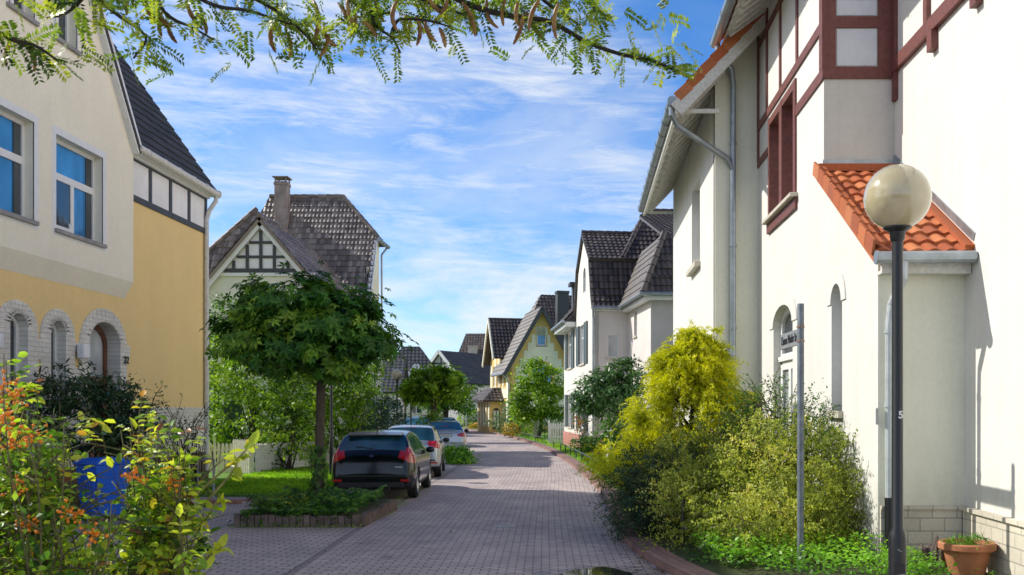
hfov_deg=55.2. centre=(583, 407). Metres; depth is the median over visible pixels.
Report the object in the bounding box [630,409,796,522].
spiraea shrub
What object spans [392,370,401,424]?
street lamp
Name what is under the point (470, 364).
white gable house
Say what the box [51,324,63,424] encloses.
window
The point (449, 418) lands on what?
parked car
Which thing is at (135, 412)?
laurel
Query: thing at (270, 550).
pavement
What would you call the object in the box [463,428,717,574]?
kerb
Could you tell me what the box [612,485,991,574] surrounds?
terrace
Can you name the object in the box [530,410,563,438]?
garden shrub
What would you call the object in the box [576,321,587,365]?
window
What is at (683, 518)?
bollard
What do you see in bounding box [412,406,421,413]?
window
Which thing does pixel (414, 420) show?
parked car
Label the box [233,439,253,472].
picket gate
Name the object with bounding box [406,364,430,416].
gabled house
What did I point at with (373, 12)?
honey locust
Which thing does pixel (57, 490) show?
rose bush
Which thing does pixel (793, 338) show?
street sign
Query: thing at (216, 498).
path
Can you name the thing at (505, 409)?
lavender shrub
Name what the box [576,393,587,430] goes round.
window
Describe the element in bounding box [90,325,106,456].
door
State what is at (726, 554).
geranium
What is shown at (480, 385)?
garden shrub
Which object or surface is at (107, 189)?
town house
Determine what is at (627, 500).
juniper shrub
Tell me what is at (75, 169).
window
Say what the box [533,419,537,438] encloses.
gate pillar
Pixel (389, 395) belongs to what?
window
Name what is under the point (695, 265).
window sill
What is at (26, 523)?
firethorn
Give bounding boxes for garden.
[45,502,126,522]
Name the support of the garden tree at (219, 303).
on the lawn at (224, 474)
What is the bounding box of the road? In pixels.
[293,429,670,574]
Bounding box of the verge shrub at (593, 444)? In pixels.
[567,434,603,456]
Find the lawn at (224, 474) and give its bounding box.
[192,459,333,497]
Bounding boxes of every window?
[0,110,38,225]
[6,0,39,26]
[8,316,29,425]
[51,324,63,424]
[53,0,81,55]
[54,138,106,248]
[380,394,390,415]
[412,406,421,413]
[536,335,546,346]
[564,330,573,369]
[564,395,573,428]
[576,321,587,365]
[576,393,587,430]
[606,334,619,358]
[632,312,636,338]
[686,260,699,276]
[762,78,797,233]
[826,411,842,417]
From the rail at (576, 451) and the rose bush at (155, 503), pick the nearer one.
the rose bush at (155, 503)
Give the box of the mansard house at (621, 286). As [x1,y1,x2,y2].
[551,208,672,454]
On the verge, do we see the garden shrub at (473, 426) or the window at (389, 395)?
the garden shrub at (473, 426)
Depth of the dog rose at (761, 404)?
14.37 m
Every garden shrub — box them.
[457,408,476,424]
[467,383,484,425]
[467,421,477,428]
[506,419,538,435]
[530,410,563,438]
[593,410,630,450]
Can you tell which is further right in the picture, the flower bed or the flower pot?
the flower pot
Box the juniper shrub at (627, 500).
[588,435,728,543]
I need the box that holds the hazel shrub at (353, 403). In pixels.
[267,358,390,458]
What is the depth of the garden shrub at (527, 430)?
65.29 m
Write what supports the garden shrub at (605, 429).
on the verge
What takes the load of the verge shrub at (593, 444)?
on the verge
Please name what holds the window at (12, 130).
in the town house at (107, 189)
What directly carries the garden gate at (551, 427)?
on the verge
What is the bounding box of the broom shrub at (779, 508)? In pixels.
[623,399,868,566]
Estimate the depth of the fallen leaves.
13.47 m
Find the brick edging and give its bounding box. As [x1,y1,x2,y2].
[209,499,252,503]
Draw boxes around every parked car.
[331,425,434,496]
[388,424,449,476]
[398,416,429,424]
[427,417,462,426]
[429,420,468,450]
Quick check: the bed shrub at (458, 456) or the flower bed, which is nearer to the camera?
the flower bed
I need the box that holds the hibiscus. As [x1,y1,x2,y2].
[570,411,593,453]
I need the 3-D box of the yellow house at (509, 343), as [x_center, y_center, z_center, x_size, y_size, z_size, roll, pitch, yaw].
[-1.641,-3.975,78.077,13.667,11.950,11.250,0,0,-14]
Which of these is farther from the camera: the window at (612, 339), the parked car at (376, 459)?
the window at (612, 339)
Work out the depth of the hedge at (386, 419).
35.81 m
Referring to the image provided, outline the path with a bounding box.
[200,497,264,503]
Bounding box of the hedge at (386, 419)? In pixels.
[339,395,411,430]
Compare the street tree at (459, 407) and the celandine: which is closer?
the celandine
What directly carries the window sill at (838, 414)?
in the half timbered house at (788, 129)
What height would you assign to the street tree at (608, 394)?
3.728 m
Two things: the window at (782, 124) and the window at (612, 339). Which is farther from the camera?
the window at (612, 339)
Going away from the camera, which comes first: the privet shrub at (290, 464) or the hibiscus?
the privet shrub at (290, 464)
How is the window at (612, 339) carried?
in the mansard house at (621, 286)
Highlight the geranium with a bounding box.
[673,525,784,567]
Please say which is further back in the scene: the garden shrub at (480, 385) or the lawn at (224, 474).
the garden shrub at (480, 385)
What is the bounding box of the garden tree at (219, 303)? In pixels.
[209,292,246,461]
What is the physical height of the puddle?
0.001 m
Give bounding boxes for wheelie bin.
[73,457,134,518]
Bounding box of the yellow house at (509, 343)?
[471,290,572,432]
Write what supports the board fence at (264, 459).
on the lawn at (224, 474)
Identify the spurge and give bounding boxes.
[856,545,1008,574]
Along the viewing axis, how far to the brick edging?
20.14 m
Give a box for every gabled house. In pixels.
[209,176,389,458]
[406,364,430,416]
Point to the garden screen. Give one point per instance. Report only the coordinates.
(232, 414)
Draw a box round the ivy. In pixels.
[307,445,329,500]
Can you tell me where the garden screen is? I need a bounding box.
[224,401,241,467]
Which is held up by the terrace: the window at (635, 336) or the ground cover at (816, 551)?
the ground cover at (816, 551)
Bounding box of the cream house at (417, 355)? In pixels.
[383,346,442,416]
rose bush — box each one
[0,351,167,574]
[62,390,228,574]
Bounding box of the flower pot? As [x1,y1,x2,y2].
[938,531,996,574]
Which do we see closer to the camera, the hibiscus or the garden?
the garden
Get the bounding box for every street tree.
[199,259,417,495]
[389,360,471,420]
[416,373,475,416]
[500,356,563,437]
[565,354,650,447]
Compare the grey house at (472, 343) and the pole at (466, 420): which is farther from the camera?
the grey house at (472, 343)
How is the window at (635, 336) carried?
in the mansard house at (621, 286)
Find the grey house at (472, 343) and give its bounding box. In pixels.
[459,333,485,353]
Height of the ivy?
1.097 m
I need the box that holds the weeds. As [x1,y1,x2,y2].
[226,487,422,527]
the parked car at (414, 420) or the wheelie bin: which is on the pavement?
the wheelie bin
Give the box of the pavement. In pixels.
[49,451,460,574]
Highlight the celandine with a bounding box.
[253,492,314,508]
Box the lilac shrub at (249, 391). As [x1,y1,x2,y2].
[209,321,339,465]
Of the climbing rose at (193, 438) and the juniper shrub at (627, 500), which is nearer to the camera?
the juniper shrub at (627, 500)
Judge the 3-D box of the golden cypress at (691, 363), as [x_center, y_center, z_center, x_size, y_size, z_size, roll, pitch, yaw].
[1.864,0.227,17.051,4.072,3.550,3.489,0,0,0]
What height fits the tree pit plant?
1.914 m
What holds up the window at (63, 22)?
in the town house at (107, 189)
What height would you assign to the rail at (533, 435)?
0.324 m
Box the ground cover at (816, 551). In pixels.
[689,518,957,574]
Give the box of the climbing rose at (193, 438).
[155,383,228,482]
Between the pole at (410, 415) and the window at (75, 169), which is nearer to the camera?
the window at (75, 169)
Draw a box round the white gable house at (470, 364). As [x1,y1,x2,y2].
[430,350,489,425]
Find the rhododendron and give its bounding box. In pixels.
[10,358,175,468]
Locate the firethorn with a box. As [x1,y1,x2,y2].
[0,369,183,574]
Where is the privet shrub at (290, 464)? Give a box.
[234,372,328,469]
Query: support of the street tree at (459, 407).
on the pavement
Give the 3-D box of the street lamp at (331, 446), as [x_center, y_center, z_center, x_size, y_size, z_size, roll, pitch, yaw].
[-6.982,0.088,27.000,0.440,3.725,0.440,0,0,0]
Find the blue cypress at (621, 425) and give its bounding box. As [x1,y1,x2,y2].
[605,386,660,491]
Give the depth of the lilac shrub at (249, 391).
29.66 m
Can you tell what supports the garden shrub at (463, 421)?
on the verge
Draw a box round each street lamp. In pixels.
[329,384,333,474]
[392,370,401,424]
[863,164,931,574]
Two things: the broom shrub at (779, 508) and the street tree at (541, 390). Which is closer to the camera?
the broom shrub at (779, 508)
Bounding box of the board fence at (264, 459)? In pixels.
[254,441,328,471]
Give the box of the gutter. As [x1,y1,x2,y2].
[285,463,463,574]
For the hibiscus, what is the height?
1.874 m
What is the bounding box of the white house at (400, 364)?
[380,359,408,427]
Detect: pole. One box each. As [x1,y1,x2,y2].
[410,405,411,423]
[465,403,466,428]
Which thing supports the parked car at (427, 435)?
on the pavement
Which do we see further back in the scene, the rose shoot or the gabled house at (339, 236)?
the gabled house at (339, 236)
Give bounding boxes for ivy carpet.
[239,485,386,526]
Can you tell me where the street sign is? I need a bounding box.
[780,303,804,570]
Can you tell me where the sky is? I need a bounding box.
[103,0,724,359]
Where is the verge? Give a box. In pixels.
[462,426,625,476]
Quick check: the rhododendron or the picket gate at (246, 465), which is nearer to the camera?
the rhododendron
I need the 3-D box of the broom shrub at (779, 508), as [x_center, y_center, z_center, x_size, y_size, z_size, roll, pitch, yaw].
[2.405,1.261,13.035,3.465,2.763,3.214,0,0,-13]
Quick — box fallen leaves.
[325,492,665,574]
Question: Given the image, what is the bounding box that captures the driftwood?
[909,535,947,572]
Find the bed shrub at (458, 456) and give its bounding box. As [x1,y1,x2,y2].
[445,442,482,464]
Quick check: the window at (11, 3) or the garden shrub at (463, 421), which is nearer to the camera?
the window at (11, 3)
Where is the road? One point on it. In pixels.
(546, 495)
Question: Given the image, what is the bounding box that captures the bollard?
[681,499,684,546]
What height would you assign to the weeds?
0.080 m
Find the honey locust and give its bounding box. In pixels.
[0,0,703,87]
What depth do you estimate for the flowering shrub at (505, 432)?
59.76 m
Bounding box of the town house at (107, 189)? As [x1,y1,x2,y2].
[0,0,221,506]
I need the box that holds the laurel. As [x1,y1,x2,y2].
[100,373,178,505]
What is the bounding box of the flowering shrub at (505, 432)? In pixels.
[501,422,521,437]
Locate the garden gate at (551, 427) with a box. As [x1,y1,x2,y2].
[548,420,563,443]
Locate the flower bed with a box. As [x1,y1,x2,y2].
[234,500,396,526]
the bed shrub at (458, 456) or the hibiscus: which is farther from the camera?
the hibiscus
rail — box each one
[189,457,214,500]
[522,432,542,442]
[560,443,609,480]
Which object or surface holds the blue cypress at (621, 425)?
on the terrace
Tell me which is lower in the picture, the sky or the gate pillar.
the gate pillar
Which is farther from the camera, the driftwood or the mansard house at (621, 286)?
the mansard house at (621, 286)
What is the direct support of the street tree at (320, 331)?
on the flower bed
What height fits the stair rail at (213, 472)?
0.850 m
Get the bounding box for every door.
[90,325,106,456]
[778,307,792,455]
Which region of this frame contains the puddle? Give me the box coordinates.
[560,566,632,574]
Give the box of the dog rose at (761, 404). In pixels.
[699,360,842,534]
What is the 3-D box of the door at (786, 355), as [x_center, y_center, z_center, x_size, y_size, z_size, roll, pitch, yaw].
[3.775,-0.280,17.750,0.130,3.160,1.700,0,0,0]
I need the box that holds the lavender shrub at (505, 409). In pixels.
[484,403,529,435]
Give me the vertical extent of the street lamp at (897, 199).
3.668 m
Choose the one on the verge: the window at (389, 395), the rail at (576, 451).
the rail at (576, 451)
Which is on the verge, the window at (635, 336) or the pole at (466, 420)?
the pole at (466, 420)
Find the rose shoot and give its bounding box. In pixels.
[157,429,259,574]
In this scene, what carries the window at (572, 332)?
in the mansard house at (621, 286)
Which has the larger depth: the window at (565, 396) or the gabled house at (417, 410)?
the gabled house at (417, 410)
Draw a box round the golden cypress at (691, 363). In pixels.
[575,319,794,495]
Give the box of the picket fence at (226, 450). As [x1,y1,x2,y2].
[209,442,232,471]
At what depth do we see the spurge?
10.22 m
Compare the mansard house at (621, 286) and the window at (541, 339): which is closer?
the mansard house at (621, 286)
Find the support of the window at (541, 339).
in the yellow house at (509, 343)
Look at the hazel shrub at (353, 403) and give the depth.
32.40 m
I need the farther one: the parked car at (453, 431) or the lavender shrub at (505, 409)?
the lavender shrub at (505, 409)
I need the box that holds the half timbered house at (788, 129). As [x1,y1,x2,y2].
[638,0,1023,574]
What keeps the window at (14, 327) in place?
in the town house at (107, 189)
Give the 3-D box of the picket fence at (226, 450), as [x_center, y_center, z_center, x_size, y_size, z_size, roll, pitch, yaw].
[-10.676,1.460,28.542,0.852,0.880,0.056,0,0,3]

